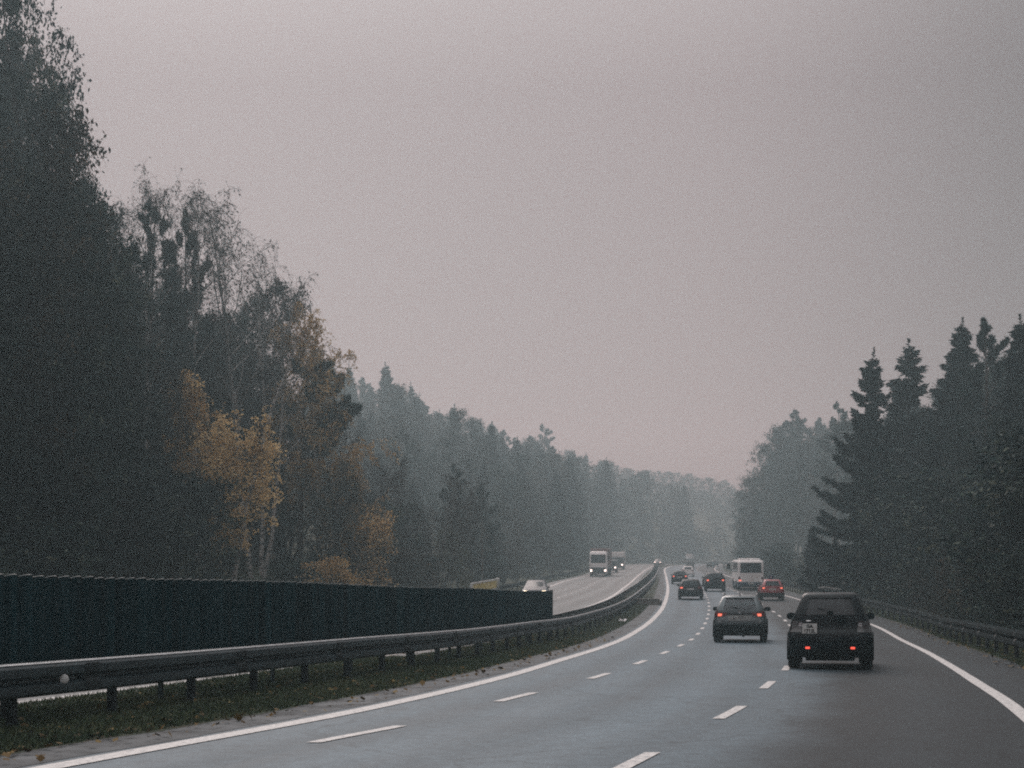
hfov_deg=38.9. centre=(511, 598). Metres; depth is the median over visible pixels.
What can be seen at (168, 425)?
broadleaf tree
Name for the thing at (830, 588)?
board sign
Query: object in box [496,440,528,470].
pine tree
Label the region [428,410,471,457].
broadleaf tree
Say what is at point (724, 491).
broadleaf tree
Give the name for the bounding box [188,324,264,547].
broadleaf tree
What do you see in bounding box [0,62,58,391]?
broadleaf tree
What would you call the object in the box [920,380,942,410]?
broadleaf tree
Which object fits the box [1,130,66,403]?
pine tree
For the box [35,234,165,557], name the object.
broadleaf tree
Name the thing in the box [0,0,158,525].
broadleaf tree
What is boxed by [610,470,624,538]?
spruce tree
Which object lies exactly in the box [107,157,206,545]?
birch tree
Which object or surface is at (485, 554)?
bush
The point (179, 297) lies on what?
broadleaf tree
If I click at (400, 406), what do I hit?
spruce tree
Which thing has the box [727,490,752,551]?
broadleaf tree
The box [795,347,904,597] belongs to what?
spruce tree
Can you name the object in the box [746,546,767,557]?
bush
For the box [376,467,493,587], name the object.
bare tree
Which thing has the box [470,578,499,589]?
parapet
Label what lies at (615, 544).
bush
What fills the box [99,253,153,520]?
broadleaf tree
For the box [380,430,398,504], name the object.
spruce tree
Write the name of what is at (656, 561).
saloon car
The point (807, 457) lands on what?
broadleaf tree
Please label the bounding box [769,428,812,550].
broadleaf tree
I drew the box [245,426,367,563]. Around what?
bare tree
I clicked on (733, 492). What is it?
broadleaf tree
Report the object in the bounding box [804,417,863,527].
broadleaf tree
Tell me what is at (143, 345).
broadleaf tree
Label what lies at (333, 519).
broadleaf tree
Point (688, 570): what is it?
hatchback
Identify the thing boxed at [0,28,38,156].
pine tree
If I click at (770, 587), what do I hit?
car
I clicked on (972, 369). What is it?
broadleaf tree
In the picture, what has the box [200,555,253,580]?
bush
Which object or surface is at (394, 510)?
bush
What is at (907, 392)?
spruce tree
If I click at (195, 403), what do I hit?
birch tree
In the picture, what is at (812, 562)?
spruce tree
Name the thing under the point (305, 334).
birch tree
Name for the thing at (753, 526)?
broadleaf tree
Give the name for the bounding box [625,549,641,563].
bush
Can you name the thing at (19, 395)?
broadleaf tree
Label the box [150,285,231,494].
broadleaf tree
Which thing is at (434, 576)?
bush
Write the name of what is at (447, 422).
spruce tree
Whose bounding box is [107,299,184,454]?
broadleaf tree
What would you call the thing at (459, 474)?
pine tree
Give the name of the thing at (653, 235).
sky
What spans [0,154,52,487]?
broadleaf tree
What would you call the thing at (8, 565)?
bush
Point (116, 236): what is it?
broadleaf tree
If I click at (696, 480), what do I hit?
broadleaf tree
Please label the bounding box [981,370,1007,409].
broadleaf tree
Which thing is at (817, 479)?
broadleaf tree
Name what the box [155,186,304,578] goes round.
birch tree
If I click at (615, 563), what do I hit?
box truck
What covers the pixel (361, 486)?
birch tree
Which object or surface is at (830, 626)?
off roader
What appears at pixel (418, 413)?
spruce tree
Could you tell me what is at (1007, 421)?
broadleaf tree
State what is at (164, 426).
broadleaf tree
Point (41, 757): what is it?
fallen leaves
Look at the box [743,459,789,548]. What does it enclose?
broadleaf tree
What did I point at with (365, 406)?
broadleaf tree
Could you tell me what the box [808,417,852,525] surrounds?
broadleaf tree
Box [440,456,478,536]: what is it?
broadleaf tree
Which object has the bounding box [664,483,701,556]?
spruce tree
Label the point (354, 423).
broadleaf tree
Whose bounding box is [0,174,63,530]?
broadleaf tree
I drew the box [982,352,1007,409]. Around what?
broadleaf tree
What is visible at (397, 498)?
spruce tree
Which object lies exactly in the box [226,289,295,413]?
broadleaf tree
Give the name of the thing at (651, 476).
broadleaf tree
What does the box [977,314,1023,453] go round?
spruce tree
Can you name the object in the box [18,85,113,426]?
broadleaf tree
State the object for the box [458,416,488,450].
broadleaf tree
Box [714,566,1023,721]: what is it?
edge line
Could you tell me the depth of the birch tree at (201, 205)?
77.39 m
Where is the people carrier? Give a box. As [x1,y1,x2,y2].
[685,561,693,567]
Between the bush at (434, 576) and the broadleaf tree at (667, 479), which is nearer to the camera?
the bush at (434, 576)
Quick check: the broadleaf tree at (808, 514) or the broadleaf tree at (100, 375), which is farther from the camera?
the broadleaf tree at (808, 514)
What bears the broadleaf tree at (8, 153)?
on the ground at (700, 516)
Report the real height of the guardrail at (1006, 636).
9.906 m
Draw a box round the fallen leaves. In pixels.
[2,624,1023,762]
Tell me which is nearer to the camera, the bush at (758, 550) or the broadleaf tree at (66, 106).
the broadleaf tree at (66, 106)
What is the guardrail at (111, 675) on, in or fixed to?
on the ground at (700, 516)
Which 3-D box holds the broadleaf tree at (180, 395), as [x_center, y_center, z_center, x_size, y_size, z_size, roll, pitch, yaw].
[-15.927,-6.155,64.785,4.948,12.864,4.688,0,0,18]
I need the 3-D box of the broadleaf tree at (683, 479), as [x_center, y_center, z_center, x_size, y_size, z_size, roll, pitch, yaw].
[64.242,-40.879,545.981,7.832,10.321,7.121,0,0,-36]
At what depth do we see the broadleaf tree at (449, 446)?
211.26 m
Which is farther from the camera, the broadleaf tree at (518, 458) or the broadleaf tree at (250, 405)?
the broadleaf tree at (518, 458)
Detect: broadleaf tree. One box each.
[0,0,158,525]
[0,25,79,384]
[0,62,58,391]
[0,82,45,394]
[0,97,127,525]
[0,134,74,521]
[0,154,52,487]
[0,165,104,571]
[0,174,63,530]
[0,210,136,574]
[3,78,93,225]
[8,188,149,532]
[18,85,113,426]
[21,178,138,446]
[22,168,126,428]
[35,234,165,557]
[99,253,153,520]
[100,202,145,268]
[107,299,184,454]
[111,319,220,566]
[130,267,160,481]
[133,310,155,421]
[134,288,202,518]
[138,286,165,395]
[140,277,170,433]
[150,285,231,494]
[150,353,200,522]
[151,265,190,464]
[163,336,210,515]
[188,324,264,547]
[188,344,233,490]
[189,309,256,522]
[200,334,266,547]
[204,309,289,517]
[215,378,274,550]
[218,276,335,553]
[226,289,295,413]
[240,356,286,539]
[243,366,276,545]
[247,479,288,561]
[259,391,311,562]
[261,367,313,543]
[278,498,315,562]
[284,454,402,583]
[304,493,342,561]
[338,381,379,417]
[341,415,379,450]
[357,383,415,452]
[357,388,378,417]
[369,415,421,495]
[374,383,420,416]
[377,433,409,501]
[415,436,460,533]
[425,422,477,504]
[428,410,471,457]
[430,498,464,551]
[433,408,499,514]
[436,451,473,502]
[438,501,495,575]
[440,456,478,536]
[447,447,495,517]
[451,490,491,548]
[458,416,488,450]
[461,419,474,443]
[489,451,538,547]
[510,435,543,467]
[516,451,573,525]
[531,439,548,452]
[558,461,600,546]
[560,449,575,481]
[561,453,617,555]
[576,454,598,471]
[583,460,627,528]
[588,460,617,494]
[612,465,622,481]
[617,468,632,489]
[623,469,634,483]
[643,470,659,487]
[644,483,688,555]
[651,470,664,490]
[651,471,674,493]
[663,472,676,492]
[668,472,682,487]
[677,473,695,489]
[677,477,689,493]
[685,475,696,497]
[692,477,707,499]
[695,478,716,504]
[700,477,718,498]
[711,480,731,503]
[712,483,732,504]
[721,482,736,502]
[726,488,736,512]
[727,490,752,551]
[730,477,771,550]
[731,511,761,559]
[737,442,807,543]
[737,475,779,550]
[737,524,759,557]
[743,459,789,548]
[751,423,816,552]
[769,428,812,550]
[772,420,829,529]
[782,425,831,553]
[782,438,821,548]
[794,465,839,543]
[796,455,858,543]
[802,437,836,543]
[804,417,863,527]
[805,452,847,543]
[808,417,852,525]
[824,420,852,544]
[827,470,851,543]
[881,400,925,459]
[896,404,942,472]
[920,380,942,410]
[929,354,1001,408]
[958,410,1023,528]
[962,425,1023,473]
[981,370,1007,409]
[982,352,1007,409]
[984,357,1007,408]
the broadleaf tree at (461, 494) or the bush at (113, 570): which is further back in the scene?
the broadleaf tree at (461, 494)
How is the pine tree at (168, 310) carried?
on the ground at (700, 516)
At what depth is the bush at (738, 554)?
248.26 m
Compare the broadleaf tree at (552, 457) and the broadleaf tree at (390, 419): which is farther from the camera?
the broadleaf tree at (552, 457)
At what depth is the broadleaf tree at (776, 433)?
284.30 m
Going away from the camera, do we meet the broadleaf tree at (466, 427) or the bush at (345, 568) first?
the bush at (345, 568)
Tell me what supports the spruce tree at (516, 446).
on the ground at (700, 516)
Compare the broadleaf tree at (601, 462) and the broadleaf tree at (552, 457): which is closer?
the broadleaf tree at (552, 457)
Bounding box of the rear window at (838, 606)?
[806,599,854,614]
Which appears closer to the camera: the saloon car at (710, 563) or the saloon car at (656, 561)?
the saloon car at (710, 563)
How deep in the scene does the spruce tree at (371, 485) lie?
166.01 m
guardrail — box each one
[0,561,730,726]
[497,561,679,589]
[723,562,1023,659]
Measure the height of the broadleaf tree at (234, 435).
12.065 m
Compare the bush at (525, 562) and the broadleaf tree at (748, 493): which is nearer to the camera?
the bush at (525, 562)
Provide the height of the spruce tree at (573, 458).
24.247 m
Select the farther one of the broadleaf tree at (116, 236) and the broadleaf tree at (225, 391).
the broadleaf tree at (225, 391)
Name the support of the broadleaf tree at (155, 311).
on the ground at (700, 516)
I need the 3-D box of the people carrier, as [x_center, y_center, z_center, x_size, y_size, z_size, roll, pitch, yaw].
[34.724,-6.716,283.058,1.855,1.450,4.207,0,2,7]
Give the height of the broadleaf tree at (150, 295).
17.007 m
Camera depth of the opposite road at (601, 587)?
136.51 m
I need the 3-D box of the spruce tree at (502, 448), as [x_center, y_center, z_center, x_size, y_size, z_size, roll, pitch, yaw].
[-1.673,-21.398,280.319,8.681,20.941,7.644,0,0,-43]
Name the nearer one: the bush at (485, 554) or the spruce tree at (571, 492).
the bush at (485, 554)
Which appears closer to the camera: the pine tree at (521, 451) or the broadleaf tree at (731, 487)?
the pine tree at (521, 451)
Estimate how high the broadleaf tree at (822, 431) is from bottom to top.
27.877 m
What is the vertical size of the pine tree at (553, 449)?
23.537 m
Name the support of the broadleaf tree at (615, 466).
on the ground at (700, 516)
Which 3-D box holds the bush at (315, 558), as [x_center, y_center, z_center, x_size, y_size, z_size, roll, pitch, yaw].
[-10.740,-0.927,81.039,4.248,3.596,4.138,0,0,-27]
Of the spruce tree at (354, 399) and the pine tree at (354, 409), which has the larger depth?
the spruce tree at (354, 399)
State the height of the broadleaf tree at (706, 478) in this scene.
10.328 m
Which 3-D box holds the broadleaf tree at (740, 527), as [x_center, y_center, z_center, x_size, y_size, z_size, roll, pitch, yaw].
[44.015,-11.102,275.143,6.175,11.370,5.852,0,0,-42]
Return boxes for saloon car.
[521,580,549,590]
[654,559,661,564]
[706,561,714,567]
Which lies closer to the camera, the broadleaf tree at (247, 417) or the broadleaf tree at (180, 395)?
the broadleaf tree at (180, 395)
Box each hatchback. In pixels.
[670,571,687,583]
[681,566,694,576]
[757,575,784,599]
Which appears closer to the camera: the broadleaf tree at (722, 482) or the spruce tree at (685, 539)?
the spruce tree at (685, 539)
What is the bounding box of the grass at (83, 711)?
[0,573,1023,754]
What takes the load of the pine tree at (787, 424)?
on the ground at (700, 516)
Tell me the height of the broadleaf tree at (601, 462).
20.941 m
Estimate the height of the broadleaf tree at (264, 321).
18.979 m
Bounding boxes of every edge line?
[17,564,666,703]
[30,565,678,767]
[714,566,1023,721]
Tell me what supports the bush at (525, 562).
on the ground at (700, 516)
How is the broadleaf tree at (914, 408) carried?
on the ground at (700, 516)
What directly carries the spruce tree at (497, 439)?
on the ground at (700, 516)
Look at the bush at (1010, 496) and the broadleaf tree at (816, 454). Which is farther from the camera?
the broadleaf tree at (816, 454)
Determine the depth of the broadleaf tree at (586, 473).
341.88 m
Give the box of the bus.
[727,558,763,589]
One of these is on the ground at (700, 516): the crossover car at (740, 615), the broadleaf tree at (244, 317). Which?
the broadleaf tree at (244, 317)
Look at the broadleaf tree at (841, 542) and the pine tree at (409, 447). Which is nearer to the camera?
the pine tree at (409, 447)
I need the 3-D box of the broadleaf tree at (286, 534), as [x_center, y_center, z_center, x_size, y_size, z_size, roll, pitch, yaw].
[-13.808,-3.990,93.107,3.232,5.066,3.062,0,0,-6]
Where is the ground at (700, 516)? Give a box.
[0,472,1022,755]
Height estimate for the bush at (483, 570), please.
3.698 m
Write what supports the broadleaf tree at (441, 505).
on the ground at (700, 516)
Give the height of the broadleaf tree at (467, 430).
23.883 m
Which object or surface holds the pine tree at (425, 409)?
on the ground at (700, 516)
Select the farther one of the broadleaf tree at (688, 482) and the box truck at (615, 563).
the broadleaf tree at (688, 482)
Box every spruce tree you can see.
[289,406,314,474]
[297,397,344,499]
[324,366,347,451]
[337,387,358,465]
[344,363,363,418]
[344,415,388,502]
[351,395,362,420]
[361,451,392,506]
[362,383,376,417]
[374,362,395,442]
[379,383,434,501]
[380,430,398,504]
[386,470,407,535]
[396,481,434,549]
[407,382,414,405]
[407,393,436,493]
[431,409,454,458]
[442,404,461,477]
[469,419,483,466]
[472,422,507,525]
[474,459,497,522]
[485,421,498,435]
[493,464,542,549]
[496,434,515,485]
[496,435,499,452]
[509,437,525,484]
[560,456,593,561]
[570,450,590,532]
[578,453,590,527]
[582,457,626,551]
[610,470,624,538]
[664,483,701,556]
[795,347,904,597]
[796,526,828,593]
[821,538,840,586]
[852,338,935,556]
[908,317,988,469]
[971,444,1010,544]
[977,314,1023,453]
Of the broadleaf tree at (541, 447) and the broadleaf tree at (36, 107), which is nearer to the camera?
the broadleaf tree at (36, 107)
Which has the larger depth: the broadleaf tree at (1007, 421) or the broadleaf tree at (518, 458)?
the broadleaf tree at (518, 458)
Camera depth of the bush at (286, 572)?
74.67 m
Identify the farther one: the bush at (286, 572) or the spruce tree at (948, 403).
the spruce tree at (948, 403)
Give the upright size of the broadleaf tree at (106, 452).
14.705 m
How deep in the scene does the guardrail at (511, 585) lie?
179.86 m
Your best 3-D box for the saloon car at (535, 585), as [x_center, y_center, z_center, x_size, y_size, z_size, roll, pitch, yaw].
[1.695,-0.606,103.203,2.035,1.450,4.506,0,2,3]
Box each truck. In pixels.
[587,548,611,576]
[608,560,618,572]
[612,552,625,568]
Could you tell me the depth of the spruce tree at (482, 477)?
204.08 m
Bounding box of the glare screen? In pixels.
[0,574,552,699]
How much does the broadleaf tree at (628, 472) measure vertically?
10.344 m
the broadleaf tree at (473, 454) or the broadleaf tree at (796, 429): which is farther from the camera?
the broadleaf tree at (796, 429)
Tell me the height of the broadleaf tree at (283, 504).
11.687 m
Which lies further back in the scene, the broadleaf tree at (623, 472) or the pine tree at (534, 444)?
the broadleaf tree at (623, 472)
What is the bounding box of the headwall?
[636,598,660,604]
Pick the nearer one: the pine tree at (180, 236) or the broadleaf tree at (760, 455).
the pine tree at (180, 236)
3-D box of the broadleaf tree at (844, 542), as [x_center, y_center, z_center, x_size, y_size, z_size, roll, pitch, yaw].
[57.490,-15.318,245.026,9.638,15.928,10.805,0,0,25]
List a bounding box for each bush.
[0,547,26,575]
[119,464,253,580]
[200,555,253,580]
[216,528,250,549]
[261,557,324,582]
[264,537,291,565]
[295,553,371,584]
[296,552,357,584]
[303,496,432,586]
[313,503,400,586]
[323,553,359,583]
[353,554,397,586]
[421,555,447,587]
[457,543,504,582]
[460,557,500,581]
[504,554,530,580]
[587,539,606,555]
[601,539,626,564]
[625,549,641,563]
[635,545,653,563]
[730,548,750,565]
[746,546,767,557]
[754,549,772,577]
[761,549,801,580]
[789,567,806,583]
[915,422,1023,623]
[938,432,1023,615]
[952,434,1023,623]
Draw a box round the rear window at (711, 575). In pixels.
[709,574,721,577]
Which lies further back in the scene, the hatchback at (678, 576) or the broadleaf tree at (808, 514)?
the broadleaf tree at (808, 514)
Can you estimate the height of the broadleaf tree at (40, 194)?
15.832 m
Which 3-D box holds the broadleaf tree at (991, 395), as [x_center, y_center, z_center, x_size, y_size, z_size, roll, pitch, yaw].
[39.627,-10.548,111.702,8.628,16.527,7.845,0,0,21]
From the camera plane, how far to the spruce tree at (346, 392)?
266.87 m
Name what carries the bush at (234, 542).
on the ground at (700, 516)
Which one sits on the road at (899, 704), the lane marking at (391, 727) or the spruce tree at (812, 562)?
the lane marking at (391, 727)
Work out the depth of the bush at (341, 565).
72.94 m
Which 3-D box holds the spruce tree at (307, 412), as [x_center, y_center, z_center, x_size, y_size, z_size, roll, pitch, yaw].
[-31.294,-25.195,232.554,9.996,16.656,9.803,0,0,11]
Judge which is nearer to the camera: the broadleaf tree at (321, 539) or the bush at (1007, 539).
the bush at (1007, 539)
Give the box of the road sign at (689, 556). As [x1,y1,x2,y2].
[686,554,693,558]
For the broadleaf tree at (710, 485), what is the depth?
563.39 m
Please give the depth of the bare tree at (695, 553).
425.00 m
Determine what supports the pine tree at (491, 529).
on the ground at (700, 516)
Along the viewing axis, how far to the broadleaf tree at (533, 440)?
394.09 m
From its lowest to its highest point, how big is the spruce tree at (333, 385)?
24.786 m
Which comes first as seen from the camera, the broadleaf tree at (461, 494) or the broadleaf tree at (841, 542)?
the broadleaf tree at (461, 494)
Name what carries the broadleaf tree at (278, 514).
on the ground at (700, 516)
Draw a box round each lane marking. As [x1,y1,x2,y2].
[309,570,709,741]
[614,572,789,767]
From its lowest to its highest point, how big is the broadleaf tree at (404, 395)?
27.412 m
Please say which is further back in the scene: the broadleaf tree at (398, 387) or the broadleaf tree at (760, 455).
the broadleaf tree at (760, 455)
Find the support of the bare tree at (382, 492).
on the ground at (700, 516)
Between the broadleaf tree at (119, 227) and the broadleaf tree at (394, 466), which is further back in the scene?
the broadleaf tree at (394, 466)
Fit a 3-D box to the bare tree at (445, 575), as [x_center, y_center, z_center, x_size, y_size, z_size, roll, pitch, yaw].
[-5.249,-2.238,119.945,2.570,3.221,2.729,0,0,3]
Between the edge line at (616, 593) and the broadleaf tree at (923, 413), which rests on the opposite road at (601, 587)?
the edge line at (616, 593)
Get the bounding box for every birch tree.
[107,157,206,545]
[142,167,243,560]
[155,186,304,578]
[160,369,242,572]
[182,341,296,580]
[218,241,343,578]
[265,301,402,576]
[315,464,388,584]
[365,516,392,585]
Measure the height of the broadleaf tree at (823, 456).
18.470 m
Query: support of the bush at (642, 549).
on the ground at (700, 516)
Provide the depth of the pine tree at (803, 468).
251.38 m
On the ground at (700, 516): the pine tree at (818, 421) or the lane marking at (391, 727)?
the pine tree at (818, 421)
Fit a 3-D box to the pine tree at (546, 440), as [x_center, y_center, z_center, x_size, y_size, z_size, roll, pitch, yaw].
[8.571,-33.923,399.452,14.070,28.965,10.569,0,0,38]
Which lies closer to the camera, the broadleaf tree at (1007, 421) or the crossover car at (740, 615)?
the crossover car at (740, 615)
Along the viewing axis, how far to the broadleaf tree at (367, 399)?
304.72 m
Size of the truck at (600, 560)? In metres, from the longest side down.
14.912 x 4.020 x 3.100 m
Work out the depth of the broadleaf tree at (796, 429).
278.99 m
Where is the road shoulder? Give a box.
[0,565,676,767]
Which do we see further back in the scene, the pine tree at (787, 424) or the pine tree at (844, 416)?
the pine tree at (787, 424)
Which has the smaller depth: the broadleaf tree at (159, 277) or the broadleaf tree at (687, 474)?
the broadleaf tree at (159, 277)
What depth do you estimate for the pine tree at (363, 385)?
343.99 m
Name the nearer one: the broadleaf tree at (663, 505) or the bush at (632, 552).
the bush at (632, 552)
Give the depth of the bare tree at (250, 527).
90.37 m
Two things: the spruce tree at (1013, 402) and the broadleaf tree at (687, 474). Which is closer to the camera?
the spruce tree at (1013, 402)
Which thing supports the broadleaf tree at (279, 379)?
on the ground at (700, 516)
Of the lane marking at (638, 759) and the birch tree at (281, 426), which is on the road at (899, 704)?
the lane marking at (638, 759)
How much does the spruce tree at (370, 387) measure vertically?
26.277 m
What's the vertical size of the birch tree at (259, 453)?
12.711 m
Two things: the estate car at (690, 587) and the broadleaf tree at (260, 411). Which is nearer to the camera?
the broadleaf tree at (260, 411)
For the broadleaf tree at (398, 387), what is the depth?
264.36 m
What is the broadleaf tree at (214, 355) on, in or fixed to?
on the ground at (700, 516)
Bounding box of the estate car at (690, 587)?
[677,579,703,599]
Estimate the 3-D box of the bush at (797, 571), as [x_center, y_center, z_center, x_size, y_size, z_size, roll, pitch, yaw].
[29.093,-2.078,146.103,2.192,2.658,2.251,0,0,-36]
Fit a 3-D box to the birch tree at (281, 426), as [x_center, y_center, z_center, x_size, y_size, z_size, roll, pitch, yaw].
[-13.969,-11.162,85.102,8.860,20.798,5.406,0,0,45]
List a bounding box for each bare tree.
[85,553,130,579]
[226,487,272,557]
[237,510,285,564]
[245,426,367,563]
[309,450,415,542]
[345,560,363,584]
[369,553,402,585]
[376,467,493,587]
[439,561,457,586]
[686,551,696,560]
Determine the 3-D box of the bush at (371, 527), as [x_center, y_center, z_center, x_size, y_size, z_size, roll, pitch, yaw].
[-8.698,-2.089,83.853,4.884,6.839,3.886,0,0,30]
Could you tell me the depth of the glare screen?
21.90 m
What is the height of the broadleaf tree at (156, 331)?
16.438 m
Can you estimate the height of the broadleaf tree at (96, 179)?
17.517 m
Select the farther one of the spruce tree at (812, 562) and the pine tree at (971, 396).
the spruce tree at (812, 562)
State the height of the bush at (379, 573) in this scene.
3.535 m
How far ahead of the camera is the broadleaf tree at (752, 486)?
275.83 m
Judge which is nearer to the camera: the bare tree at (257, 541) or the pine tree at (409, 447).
the bare tree at (257, 541)
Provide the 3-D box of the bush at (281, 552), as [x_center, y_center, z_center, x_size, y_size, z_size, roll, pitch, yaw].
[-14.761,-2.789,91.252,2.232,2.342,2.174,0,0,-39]
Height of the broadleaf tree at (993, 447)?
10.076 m
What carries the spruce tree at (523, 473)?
on the ground at (700, 516)
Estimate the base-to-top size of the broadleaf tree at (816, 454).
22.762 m
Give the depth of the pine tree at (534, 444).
346.04 m
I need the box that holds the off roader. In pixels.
[787,592,874,668]
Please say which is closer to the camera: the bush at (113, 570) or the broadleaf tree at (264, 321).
the bush at (113, 570)
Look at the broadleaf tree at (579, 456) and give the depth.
442.93 m
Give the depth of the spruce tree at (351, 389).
289.15 m
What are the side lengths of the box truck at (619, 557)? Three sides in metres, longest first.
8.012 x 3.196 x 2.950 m
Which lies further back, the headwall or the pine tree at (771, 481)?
the pine tree at (771, 481)
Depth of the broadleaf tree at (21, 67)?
71.68 m
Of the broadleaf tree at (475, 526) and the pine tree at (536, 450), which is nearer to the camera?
the broadleaf tree at (475, 526)
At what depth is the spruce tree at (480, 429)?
306.63 m
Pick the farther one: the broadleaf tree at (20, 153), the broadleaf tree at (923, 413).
the broadleaf tree at (923, 413)
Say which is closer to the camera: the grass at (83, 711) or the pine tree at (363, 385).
the grass at (83, 711)
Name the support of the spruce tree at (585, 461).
on the ground at (700, 516)
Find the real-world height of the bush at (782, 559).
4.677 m
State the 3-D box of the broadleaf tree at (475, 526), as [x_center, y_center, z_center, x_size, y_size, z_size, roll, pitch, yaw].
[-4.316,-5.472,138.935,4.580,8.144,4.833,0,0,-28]
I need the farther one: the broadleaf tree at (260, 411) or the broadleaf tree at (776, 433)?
the broadleaf tree at (776, 433)
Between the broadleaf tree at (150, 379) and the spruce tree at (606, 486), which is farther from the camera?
the spruce tree at (606, 486)
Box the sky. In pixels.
[0,0,1023,497]
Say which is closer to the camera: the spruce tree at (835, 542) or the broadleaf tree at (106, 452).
the broadleaf tree at (106, 452)
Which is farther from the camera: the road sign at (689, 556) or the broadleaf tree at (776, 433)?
the road sign at (689, 556)
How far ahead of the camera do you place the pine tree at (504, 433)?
357.45 m
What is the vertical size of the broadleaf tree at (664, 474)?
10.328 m
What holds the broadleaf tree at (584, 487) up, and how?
on the ground at (700, 516)
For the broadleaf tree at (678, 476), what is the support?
on the ground at (700, 516)
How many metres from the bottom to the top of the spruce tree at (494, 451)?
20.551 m
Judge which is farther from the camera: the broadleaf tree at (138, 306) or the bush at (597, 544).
the bush at (597, 544)
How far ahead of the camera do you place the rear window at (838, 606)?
30.12 m
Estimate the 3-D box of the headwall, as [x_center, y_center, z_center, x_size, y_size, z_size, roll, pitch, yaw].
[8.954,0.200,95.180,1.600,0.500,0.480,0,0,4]
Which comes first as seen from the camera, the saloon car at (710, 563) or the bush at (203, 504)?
the bush at (203, 504)
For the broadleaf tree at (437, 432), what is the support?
on the ground at (700, 516)
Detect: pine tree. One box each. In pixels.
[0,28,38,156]
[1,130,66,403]
[121,196,196,547]
[147,209,228,455]
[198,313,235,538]
[272,357,362,579]
[356,377,369,414]
[375,427,425,489]
[419,399,443,464]
[435,464,474,582]
[465,482,500,580]
[496,429,515,468]
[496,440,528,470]
[506,435,542,468]
[530,424,560,474]
[532,446,560,472]
[544,446,563,484]
[755,451,788,510]
[762,410,810,545]
[776,457,821,560]
[799,417,832,489]
[810,401,853,552]
[922,317,1010,470]
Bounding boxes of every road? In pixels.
[17,564,669,705]
[17,564,1023,767]
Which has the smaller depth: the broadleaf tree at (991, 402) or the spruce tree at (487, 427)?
the broadleaf tree at (991, 402)
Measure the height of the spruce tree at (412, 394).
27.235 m
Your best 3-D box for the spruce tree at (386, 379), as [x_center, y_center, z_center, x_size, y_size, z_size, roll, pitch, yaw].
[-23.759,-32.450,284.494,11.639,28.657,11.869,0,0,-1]
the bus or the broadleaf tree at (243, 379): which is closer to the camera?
the broadleaf tree at (243, 379)
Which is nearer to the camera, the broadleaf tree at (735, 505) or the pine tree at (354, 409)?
the pine tree at (354, 409)
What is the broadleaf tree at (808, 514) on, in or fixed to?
on the ground at (700, 516)
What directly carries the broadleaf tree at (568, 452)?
on the ground at (700, 516)
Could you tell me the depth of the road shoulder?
18.56 m
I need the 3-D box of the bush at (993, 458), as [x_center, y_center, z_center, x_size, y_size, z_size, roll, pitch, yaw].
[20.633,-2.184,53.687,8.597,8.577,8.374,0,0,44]
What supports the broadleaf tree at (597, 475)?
on the ground at (700, 516)
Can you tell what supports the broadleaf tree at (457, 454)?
on the ground at (700, 516)
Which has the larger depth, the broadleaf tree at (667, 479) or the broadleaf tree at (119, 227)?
the broadleaf tree at (667, 479)
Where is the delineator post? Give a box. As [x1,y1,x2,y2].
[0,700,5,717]
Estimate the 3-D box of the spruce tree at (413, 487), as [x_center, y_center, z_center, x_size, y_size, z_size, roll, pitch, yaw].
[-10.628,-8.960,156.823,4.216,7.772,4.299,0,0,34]
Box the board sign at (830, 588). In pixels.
[820,587,840,591]
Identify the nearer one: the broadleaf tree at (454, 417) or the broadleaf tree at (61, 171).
the broadleaf tree at (61, 171)
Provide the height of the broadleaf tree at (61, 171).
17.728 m
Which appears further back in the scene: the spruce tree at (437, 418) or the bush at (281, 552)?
the spruce tree at (437, 418)
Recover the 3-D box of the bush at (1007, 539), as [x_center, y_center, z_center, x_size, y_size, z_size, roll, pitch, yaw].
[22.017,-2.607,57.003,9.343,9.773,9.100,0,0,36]
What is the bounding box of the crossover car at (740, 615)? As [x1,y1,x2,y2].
[713,593,770,641]
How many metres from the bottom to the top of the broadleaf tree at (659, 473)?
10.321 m

